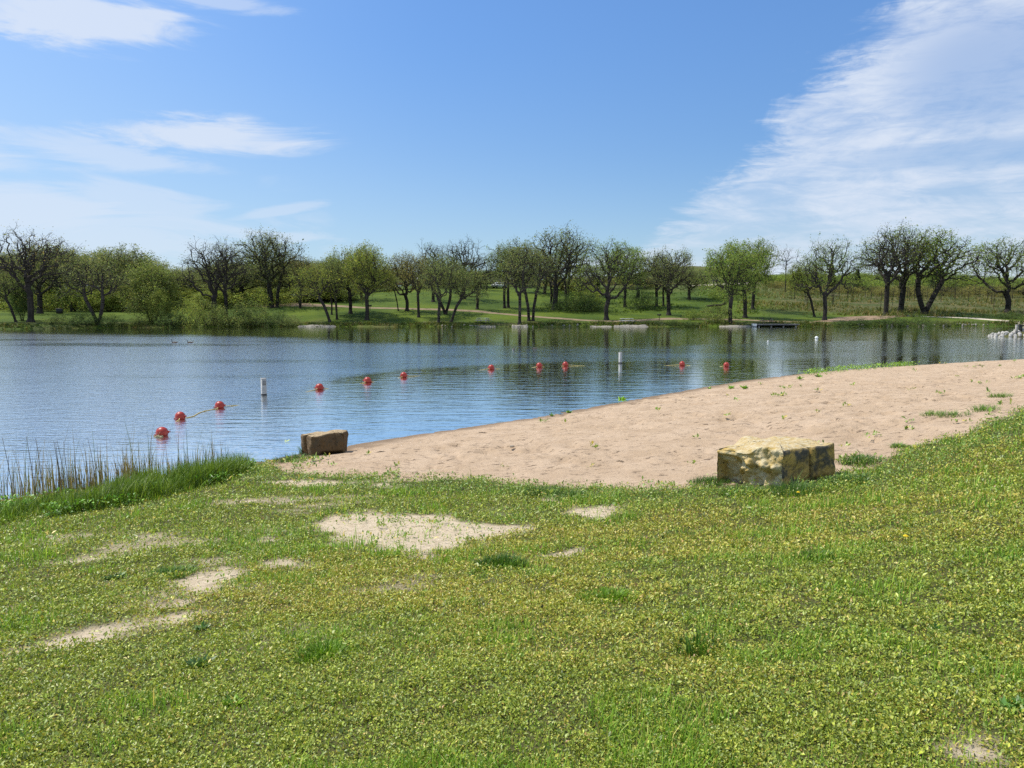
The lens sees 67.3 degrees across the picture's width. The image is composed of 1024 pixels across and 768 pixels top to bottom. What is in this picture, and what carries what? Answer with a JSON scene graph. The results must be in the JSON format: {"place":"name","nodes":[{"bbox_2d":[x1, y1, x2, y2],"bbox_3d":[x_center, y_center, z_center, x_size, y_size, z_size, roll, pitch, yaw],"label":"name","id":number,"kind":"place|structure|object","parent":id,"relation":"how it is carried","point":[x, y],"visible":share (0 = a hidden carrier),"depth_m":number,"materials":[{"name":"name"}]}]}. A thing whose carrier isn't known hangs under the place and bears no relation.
{"place":"outdoors","nodes":[
{"label":"outdoors","id":0,"kind":"place"},
{"bbox_2d":[0,449,258,524],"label":"tall shore grass","id":1,"kind":"structure","parent":0,"point":[140,485],"depth_m":11.55,"materials":[{"name":"green plant"}]},
{"bbox_2d":[0,266,1023,767],"bbox_3d":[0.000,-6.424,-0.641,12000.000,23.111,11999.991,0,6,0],"label":"ground","id":2,"kind":"structure","parent":0,"point":[644,438],"depth_m":11.63,"materials":[{"name":"green plant"}]},
{"bbox_2d":[0,269,23,321],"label":"oak tree","id":3,"kind":"object","parent":2,"relation":"on","point":[3,278],"visible":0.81,"depth_m":118.92,"materials":[{"name":"green plant"}]},
{"bbox_2d":[6,275,35,320],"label":"bush","id":4,"kind":"object","parent":2,"relation":"on","point":[22,308],"visible":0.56,"depth_m":122.88,"materials":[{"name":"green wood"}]},
{"bbox_2d":[0,238,81,313],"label":"oak tree","id":5,"kind":"object","parent":2,"relation":"on","point":[38,293],"visible":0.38,"depth_m":141.60,"materials":[{"name":"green plant"}]},
{"bbox_2d":[0,219,88,321],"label":"oak tree","id":6,"kind":"object","parent":2,"relation":"on","point":[25,270],"visible":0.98,"depth_m":119.06,"materials":[{"name":"brown plant"}]},
{"bbox_2d":[7,239,93,311],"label":"oak tree","id":7,"kind":"object","parent":2,"relation":"on","point":[60,287],"visible":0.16,"depth_m":153.34,"materials":[{"name":"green plant"}]},
{"bbox_2d":[37,314,72,324],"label":"bush","id":8,"kind":"object","parent":2,"relation":"on","point":[56,318],"visible":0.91,"depth_m":117.85,"materials":[{"name":"green plant"}]},
{"bbox_2d":[64,310,105,326],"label":"bush","id":9,"kind":"object","parent":2,"relation":"on","point":[82,318],"visible":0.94,"depth_m":117.56,"materials":[{"name":"green plant"}]},
{"bbox_2d":[51,254,133,324],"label":"oak tree","id":10,"kind":"object","parent":2,"relation":"on","point":[97,280],"visible":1,"depth_m":119.03,"materials":[{"name":"green plant"}]},
{"bbox_2d":[90,312,130,327],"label":"bush","id":11,"kind":"object","parent":2,"relation":"on","point":[111,321],"visible":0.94,"depth_m":119.22,"materials":[{"name":"green plant"}]},
{"bbox_2d":[0,418,233,499],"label":"reeds","id":12,"kind":"object","parent":2,"relation":"on","point":[72,478],"visible":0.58,"depth_m":12.98,"materials":[{"name":"green plant"}]},
{"bbox_2d":[81,243,163,311],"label":"oak tree","id":13,"kind":"object","parent":2,"relation":"on","point":[121,260],"visible":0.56,"depth_m":152.37,"materials":[{"name":"green plant"}]},
{"bbox_2d":[128,314,152,326],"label":"bush","id":14,"kind":"object","parent":2,"relation":"on","point":[137,321],"visible":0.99,"depth_m":120.82,"materials":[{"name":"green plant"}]},
{"bbox_2d":[111,250,190,321],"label":"willow tree","id":15,"kind":"object","parent":2,"relation":"on","point":[154,279],"visible":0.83,"depth_m":125.17,"materials":[{"name":"green plant"}]},
{"bbox_2d":[144,284,175,322],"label":"bush","id":16,"kind":"object","parent":2,"relation":"on","point":[160,305],"visible":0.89,"depth_m":123.12,"materials":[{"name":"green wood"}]},
{"bbox_2d":[152,311,186,327],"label":"bush","id":17,"kind":"object","parent":2,"relation":"on","point":[163,319],"visible":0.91,"depth_m":121.58,"materials":[{"name":"green plant"}]},
{"bbox_2d":[145,563,196,579],"bbox_3d":[-2.907,1.605,6.593,0.471,0.110,0.439,-3,6,-24],"label":"grass tuft","id":18,"kind":"object","parent":2,"relation":"on","point":[165,570],"visible":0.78,"depth_m":6.62,"materials":[{"name":"green plant"}]},
{"bbox_2d":[0,281,359,311],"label":"understorey","id":19,"kind":"object","parent":2,"relation":"on","point":[50,299],"visible":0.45,"depth_m":156.35,"materials":[{"name":"green plant"}]},
{"bbox_2d":[168,300,209,327],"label":"bush","id":20,"kind":"object","parent":2,"relation":"on","point":[186,310],"visible":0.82,"depth_m":122.76,"materials":[{"name":"green plant"}]},
{"bbox_2d":[182,653,217,670],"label":"broad leaf weed","id":21,"kind":"object","parent":2,"relation":"on","point":[190,661],"visible":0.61,"depth_m":3.97,"materials":[{"name":"green plant"}]},
{"bbox_2d":[187,295,233,327],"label":"bush","id":22,"kind":"object","parent":2,"relation":"on","point":[216,310],"visible":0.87,"depth_m":123.66,"materials":[{"name":"green plant"}]},
{"bbox_2d":[167,235,256,321],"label":"oak tree","id":23,"kind":"object","parent":2,"relation":"on","point":[214,291],"visible":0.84,"depth_m":127.74,"materials":[{"name":"green plant"}]},
{"bbox_2d":[193,236,253,318],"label":"oak tree","id":24,"kind":"object","parent":2,"relation":"on","point":[224,291],"visible":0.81,"depth_m":128.68,"materials":[{"name":"green plant"}]},
{"bbox_2d":[221,695,244,708],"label":"broad leaf weed","id":25,"kind":"object","parent":2,"relation":"on","point":[228,704],"visible":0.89,"depth_m":3.42,"materials":[{"name":"green plant"}]},
{"bbox_2d":[212,300,262,326],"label":"bush","id":26,"kind":"object","parent":2,"relation":"on","point":[237,323],"visible":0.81,"depth_m":124.54,"materials":[{"name":"green plant"}]},
{"bbox_2d":[230,300,275,326],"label":"bush","id":27,"kind":"object","parent":2,"relation":"on","point":[259,315],"visible":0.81,"depth_m":126.39,"materials":[{"name":"green plant"}]},
{"bbox_2d":[227,232,310,306],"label":"oak tree","id":28,"kind":"object","parent":2,"relation":"on","point":[270,276],"visible":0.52,"depth_m":150.95,"materials":[{"name":"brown plant"}]},
{"bbox_2d":[0,246,542,309],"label":"woods","id":29,"kind":"object","parent":2,"relation":"on","point":[255,284],"visible":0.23,"depth_m":166.39,"materials":[{"name":"green plant"}]},
{"bbox_2d":[240,226,309,307],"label":"oak tree","id":30,"kind":"object","parent":2,"relation":"on","point":[269,242],"visible":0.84,"depth_m":148.71,"materials":[{"name":"green plant"}]},
{"bbox_2d":[262,306,292,326],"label":"bush","id":31,"kind":"object","parent":2,"relation":"on","point":[273,315],"visible":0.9,"depth_m":126.84,"materials":[{"name":"green plant"}]},
{"bbox_2d":[278,314,304,326],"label":"bush","id":32,"kind":"object","parent":2,"relation":"on","point":[294,320],"visible":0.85,"depth_m":126.77,"materials":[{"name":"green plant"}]},
{"bbox_2d":[269,452,314,462],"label":"weed clump","id":33,"kind":"object","parent":2,"relation":"on","point":[297,456],"visible":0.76,"depth_m":15.37,"materials":[{"name":"green plant"}]},
{"bbox_2d":[276,253,319,307],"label":"oak tree","id":34,"kind":"object","parent":2,"relation":"on","point":[295,264],"visible":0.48,"depth_m":146.97,"materials":[{"name":"green plant"}]},
{"bbox_2d":[286,260,348,321],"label":"oak tree","id":35,"kind":"object","parent":2,"relation":"on","point":[318,276],"visible":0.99,"depth_m":130.25,"materials":[{"name":"green plant"}]},
{"bbox_2d":[301,429,348,455],"bbox_3d":[-3.953,1.272,16.114,0.966,0.587,0.669,0,6,0],"label":"limestone boulder","id":36,"kind":"object","parent":2,"relation":"on","point":[328,442],"visible":0.94,"depth_m":15.92,"materials":[{"name":"brown stone"}]},
{"bbox_2d":[290,637,359,664],"bbox_3d":[-0.976,1.396,4.047,0.381,0.111,0.380,0,6,0],"label":"grass tuft","id":37,"kind":"object","parent":2,"relation":"on","point":[319,650],"visible":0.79,"depth_m":4.03,"materials":[{"name":"green plant"}]},
{"bbox_2d":[316,253,350,319],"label":"oak tree","id":38,"kind":"object","parent":2,"relation":"on","point":[331,268],"visible":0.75,"depth_m":133.03,"materials":[{"name":"green plant"}]},
{"bbox_2d":[319,243,378,313],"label":"oak tree","id":39,"kind":"object","parent":2,"relation":"on","point":[349,296],"visible":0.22,"depth_m":138.15,"materials":[{"name":"green plant"}]},
{"bbox_2d":[331,239,396,319],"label":"oak tree","id":40,"kind":"object","parent":2,"relation":"on","point":[355,263],"visible":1,"depth_m":131.38,"materials":[{"name":"green plant"}]},
{"bbox_2d":[380,251,430,310],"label":"oak tree","id":41,"kind":"object","parent":2,"relation":"on","point":[396,268],"visible":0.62,"depth_m":143.72,"materials":[{"name":"green plant"}]},
{"bbox_2d":[395,252,438,317],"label":"oak tree","id":42,"kind":"object","parent":2,"relation":"on","point":[412,274],"visible":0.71,"depth_m":134.88,"materials":[{"name":"green plant"}]},
{"bbox_2d":[418,254,464,322],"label":"oak tree","id":43,"kind":"object","parent":2,"relation":"on","point":[436,278],"visible":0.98,"depth_m":127.06,"materials":[{"name":"green plant"}]},
{"bbox_2d":[416,239,466,301],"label":"oak tree","id":44,"kind":"object","parent":2,"relation":"on","point":[429,255],"visible":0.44,"depth_m":159.60,"materials":[{"name":"green plant"}]},
{"bbox_2d":[416,250,470,313],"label":"oak tree","id":45,"kind":"object","parent":2,"relation":"on","point":[448,303],"visible":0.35,"depth_m":140.45,"materials":[{"name":"green plant"}]},
{"bbox_2d":[433,236,494,296],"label":"oak tree","id":46,"kind":"object","parent":2,"relation":"on","point":[462,253],"visible":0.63,"depth_m":164.46,"materials":[{"name":"green plant"}]},
{"bbox_2d":[440,266,494,321],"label":"oak tree","id":47,"kind":"object","parent":2,"relation":"on","point":[472,281],"visible":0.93,"depth_m":129.21,"materials":[{"name":"green plant"}]},
{"bbox_2d":[459,253,500,309],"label":"oak tree","id":48,"kind":"object","parent":2,"relation":"on","point":[483,273],"visible":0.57,"depth_m":147.69,"materials":[{"name":"green plant"}]},
{"bbox_2d":[470,548,529,571],"bbox_3d":[-0.100,1.440,6.253,0.503,0.174,0.492,-4,7,-37],"label":"grass tuft","id":49,"kind":"object","parent":2,"relation":"on","point":[503,558],"visible":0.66,"depth_m":6.26,"materials":[{"name":"green plant"}]},
{"bbox_2d":[483,242,521,307],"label":"oak tree","id":50,"kind":"object","parent":2,"relation":"on","point":[504,290],"visible":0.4,"depth_m":151.59,"materials":[{"name":"green plant"}]},
{"bbox_2d":[488,238,528,307],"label":"oak tree","id":51,"kind":"object","parent":2,"relation":"on","point":[507,289],"visible":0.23,"depth_m":151.22,"materials":[{"name":"green plant"}]},
{"bbox_2d":[0,318,1023,328],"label":"bank grass","id":52,"kind":"structure","parent":2,"relation":"on","point":[1012,322],"depth_m":127.52,"materials":[{"name":"green plant"}]},
{"bbox_2d":[491,238,544,324],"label":"oak tree","id":53,"kind":"object","parent":2,"relation":"on","point":[518,268],"visible":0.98,"depth_m":126.38,"materials":[{"name":"green plant"}]},
{"bbox_2d":[17,359,1023,650],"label":"beach sprigs","id":54,"kind":"object","parent":2,"relation":"on","point":[395,511],"visible":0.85,"depth_m":9.40,"materials":[{"name":"green plant"}]},
{"bbox_2d":[496,240,564,320],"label":"oak tree","id":55,"kind":"object","parent":2,"relation":"on","point":[540,269],"visible":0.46,"depth_m":129.65,"materials":[{"name":"green plant"}]},
{"bbox_2d":[519,483,563,497],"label":"weed clump","id":56,"kind":"object","parent":2,"relation":"on","point":[541,488],"visible":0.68,"depth_m":10.48,"materials":[{"name":"green plant"}]},
{"bbox_2d":[507,220,598,309],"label":"oak tree","id":57,"kind":"object","parent":2,"relation":"on","point":[554,285],"visible":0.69,"depth_m":149.83,"materials":[{"name":"green plant"}]},
{"bbox_2d":[540,247,569,302],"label":"oak tree","id":58,"kind":"object","parent":2,"relation":"on","point":[551,291],"visible":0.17,"depth_m":163.27,"materials":[{"name":"green plant"}]},
{"bbox_2d":[548,235,597,299],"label":"oak tree","id":59,"kind":"object","parent":2,"relation":"on","point":[567,287],"visible":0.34,"depth_m":165.71,"materials":[{"name":"green plant"}]},
{"bbox_2d":[551,291,596,312],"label":"bush","id":60,"kind":"object","parent":2,"relation":"on","point":[574,300],"visible":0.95,"depth_m":147.91,"materials":[{"name":"green plant"}]},
{"bbox_2d":[565,279,604,308],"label":"bush","id":61,"kind":"object","parent":2,"relation":"on","point":[596,292],"visible":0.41,"depth_m":156.10,"materials":[{"name":"green plant"}]},
{"bbox_2d":[576,294,608,311],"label":"bush","id":62,"kind":"object","parent":2,"relation":"on","point":[596,308],"visible":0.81,"depth_m":148.97,"materials":[{"name":"green plant"}]},
{"bbox_2d":[571,261,619,296],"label":"oak tree","id":63,"kind":"object","parent":2,"relation":"on","point":[597,268],"visible":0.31,"depth_m":179.15,"materials":[{"name":"green plant"}]},
{"bbox_2d":[565,235,648,319],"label":"oak tree","id":64,"kind":"object","parent":2,"relation":"on","point":[616,262],"visible":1,"depth_m":132.28,"materials":[{"name":"green plant"}]},
{"bbox_2d":[578,585,641,604],"bbox_3d":[0.617,1.357,4.944,0.430,0.111,0.425,-3,6,-26],"label":"grass tuft","id":65,"kind":"object","parent":2,"relation":"on","point":[605,592],"visible":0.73,"depth_m":4.94,"materials":[{"name":"green plant"}]},
{"bbox_2d":[598,241,649,306],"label":"oak tree","id":66,"kind":"object","parent":2,"relation":"on","point":[640,271],"visible":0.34,"depth_m":157.08,"materials":[{"name":"green plant"}]},
{"bbox_2d":[622,284,663,310],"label":"bush","id":67,"kind":"object","parent":2,"relation":"on","point":[645,295],"visible":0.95,"depth_m":152.89,"materials":[{"name":"green plant"}]},
{"bbox_2d":[632,251,678,306],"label":"oak tree","id":68,"kind":"object","parent":2,"relation":"on","point":[656,289],"visible":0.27,"depth_m":157.31,"materials":[{"name":"green plant"}]},
{"bbox_2d":[637,245,697,314],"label":"oak tree","id":69,"kind":"object","parent":2,"relation":"on","point":[672,271],"visible":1,"depth_m":141.36,"materials":[{"name":"green plant"}]},
{"bbox_2d":[672,267,716,299],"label":"oak tree","id":70,"kind":"object","parent":2,"relation":"on","point":[696,282],"visible":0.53,"depth_m":173.17,"materials":[{"name":"green plant"}]},
{"bbox_2d":[666,627,730,659],"bbox_3d":[0.922,1.271,3.809,0.318,0.149,0.296,0,6,0],"label":"grass tuft","id":71,"kind":"object","parent":2,"relation":"on","point":[689,648],"visible":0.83,"depth_m":3.79,"materials":[{"name":"green plant"}]},
{"bbox_2d":[378,268,1023,293],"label":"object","id":72,"kind":"object","parent":2,"relation":"on","point":[881,281],"visible":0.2,"depth_m":260.00,"materials":[{"name":"green plant"}]},
{"bbox_2d":[688,473,730,486],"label":"weed clump","id":73,"kind":"object","parent":2,"relation":"on","point":[702,479],"visible":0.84,"depth_m":10.53,"materials":[{"name":"green plant"}]},
{"bbox_2d":[697,302,740,324],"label":"bush","id":74,"kind":"object","parent":2,"relation":"on","point":[714,319],"visible":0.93,"depth_m":129.95,"materials":[{"name":"green plant"}]},
{"bbox_2d":[694,236,767,322],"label":"oak tree","id":75,"kind":"object","parent":2,"relation":"on","point":[715,265],"visible":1,"depth_m":127.15,"materials":[{"name":"green plant"}]},
{"bbox_2d":[719,483,770,496],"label":"weed clump","id":76,"kind":"object","parent":2,"relation":"on","point":[746,491],"visible":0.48,"depth_m":9.56,"materials":[{"name":"green plant"}]},
{"bbox_2d":[712,235,781,317],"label":"oak tree","id":77,"kind":"object","parent":2,"relation":"on","point":[745,290],"visible":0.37,"depth_m":137.76,"materials":[{"name":"green plant"}]},
{"bbox_2d":[745,237,784,309],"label":"oak tree","id":78,"kind":"object","parent":2,"relation":"on","point":[753,300],"visible":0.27,"depth_m":155.17,"materials":[{"name":"green plant"}]},
{"bbox_2d":[507,275,1023,297],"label":"thicket","id":79,"kind":"object","parent":2,"relation":"on","point":[1019,291],"visible":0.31,"depth_m":222.66,"materials":[{"name":"green plant"}]},
{"bbox_2d":[717,436,834,485],"bbox_3d":[3.550,1.060,10.353,1.270,0.632,1.031,-3,6,-26],"label":"limestone boulder","id":80,"kind":"object","parent":2,"relation":"on","point":[746,459],"visible":0.94,"depth_m":10.07,"materials":[{"name":"beige stone"}]},
{"bbox_2d":[765,473,826,496],"bbox_3d":[3.383,1.199,9.210,0.763,0.340,0.808,0,6,0],"label":"weed clump","id":81,"kind":"object","parent":2,"relation":"on","point":[782,491],"visible":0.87,"depth_m":9.15,"materials":[{"name":"green plant"}]},
{"bbox_2d":[782,260,827,316],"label":"oak tree","id":82,"kind":"object","parent":2,"relation":"on","point":[797,275],"visible":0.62,"depth_m":143.67,"materials":[{"name":"green plant"}]},
{"bbox_2d":[790,548,837,562],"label":"grass tuft","id":83,"kind":"object","parent":2,"relation":"on","point":[809,559],"visible":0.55,"depth_m":5.69,"materials":[{"name":"green plant"}]},
{"bbox_2d":[785,233,873,319],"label":"oak tree","id":84,"kind":"object","parent":2,"relation":"on","point":[832,271],"visible":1,"depth_m":133.65,"materials":[{"name":"green plant"}]},
{"bbox_2d":[820,469,878,486],"bbox_3d":[4.159,1.170,9.556,0.745,0.222,0.760,4,7,32],"label":"weed clump","id":85,"kind":"object","parent":2,"relation":"on","point":[857,476],"visible":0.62,"depth_m":9.54,"materials":[{"name":"green plant"}]},
{"bbox_2d":[797,361,919,374],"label":"shoreline weeds","id":86,"kind":"object","parent":2,"relation":"on","point":[847,368],"visible":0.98,"depth_m":36.30,"materials":[{"name":"green plant"}]},
{"bbox_2d":[835,451,882,466],"bbox_3d":[4.894,1.034,10.801,0.662,0.227,0.707,0,6,0],"label":"weed clump","id":87,"kind":"object","parent":2,"relation":"on","point":[860,459],"visible":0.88,"depth_m":10.75,"materials":[{"name":"green plant"}]},
{"bbox_2d":[736,286,1023,316],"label":"meadow grass","id":88,"kind":"structure","parent":2,"relation":"on","point":[868,312],"depth_m":170.49,"materials":[{"name":"green plant"}]},
{"bbox_2d":[848,222,927,314],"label":"oak tree","id":89,"kind":"object","parent":2,"relation":"on","point":[886,275],"visible":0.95,"depth_m":149.56,"materials":[{"name":"green plant"}]},
{"bbox_2d":[872,315,910,326],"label":"bush","id":90,"kind":"object","parent":2,"relation":"on","point":[891,321],"visible":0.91,"depth_m":127.93,"materials":[{"name":"green plant"}]},
{"bbox_2d":[852,217,947,311],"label":"oak tree","id":91,"kind":"object","parent":2,"relation":"on","point":[903,278],"visible":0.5,"depth_m":155.94,"materials":[{"name":"green plant"}]},
{"bbox_2d":[903,315,942,326],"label":"bush","id":92,"kind":"object","parent":2,"relation":"on","point":[925,317],"visible":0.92,"depth_m":128.10,"materials":[{"name":"green plant"}]},
{"bbox_2d":[896,225,1000,313],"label":"oak tree","id":93,"kind":"object","parent":2,"relation":"on","point":[948,252],"visible":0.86,"depth_m":150.70,"materials":[{"name":"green plant"}]},
{"bbox_2d":[937,410,970,417],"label":"weed clump","id":94,"kind":"object","parent":2,"relation":"on","point":[955,414],"visible":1,"depth_m":13.94,"materials":[{"name":"green plant"}]},
{"bbox_2d":[969,403,1002,412],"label":"weed clump","id":95,"kind":"object","parent":2,"relation":"on","point":[982,408],"visible":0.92,"depth_m":14.32,"materials":[{"name":"green plant"}]},
{"bbox_2d":[952,233,1023,312],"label":"oak tree","id":96,"kind":"object","parent":2,"relation":"on","point":[1003,272],"visible":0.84,"depth_m":160.47,"materials":[{"name":"green plant"}]},
{"bbox_2d":[989,695,1023,714],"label":"broad leaf weed","id":97,"kind":"object","parent":2,"relation":"on","point":[1008,703],"visible":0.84,"depth_m":2.97,"materials":[{"name":"green plant"}]},
{"bbox_2d":[1004,250,1023,283],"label":"oak tree","id":98,"kind":"object","parent":2,"relation":"on","point":[1017,266],"visible":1,"depth_m":140.82,"materials":[{"name":"green plant"}]},
{"bbox_2d":[0,326,1023,498],"bbox_3d":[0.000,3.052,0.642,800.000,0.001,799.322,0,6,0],"label":"water","id":99,"kind":"structure","parent":0,"point":[107,384],"depth_m":36.45,"materials":[{"name":"blue liquid"}]},
{"bbox_2d":[0,405,1023,767],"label":"lawn grass","id":100,"kind":"structure","parent":0,"point":[530,637],"depth_m":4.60,"materials":[{"name":"green plant"}]},
{"bbox_2d":[0,0,1023,291],"label":"sky","id":101,"kind":"structure","parent":0,"point":[156,125],"materials":[{"name":"blue"}]},
{"bbox_2d":[249,303,810,322],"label":"path","id":102,"kind":"structure","parent":0,"point":[303,304],"depth_m":143.97,"materials":[{"name":"beige soil"}]},
{"bbox_2d":[682,309,703,319],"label":"bush","id":103,"kind":"object","parent":102,"relation":"on","point":[691,314],"visible":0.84,"depth_m":133.73,"materials":[{"name":"green plant"}]},
{"bbox_2d":[533,287,759,314],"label":"slope grass","id":104,"kind":"structure","parent":0,"point":[647,309],"depth_m":164.50,"materials":[{"name":"green plant"}]},
{"bbox_2d":[813,315,907,321],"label":"bare dirt path","id":105,"kind":"structure","parent":0,"point":[852,318],"depth_m":141.19,"materials":[{"name":"beige soil"}]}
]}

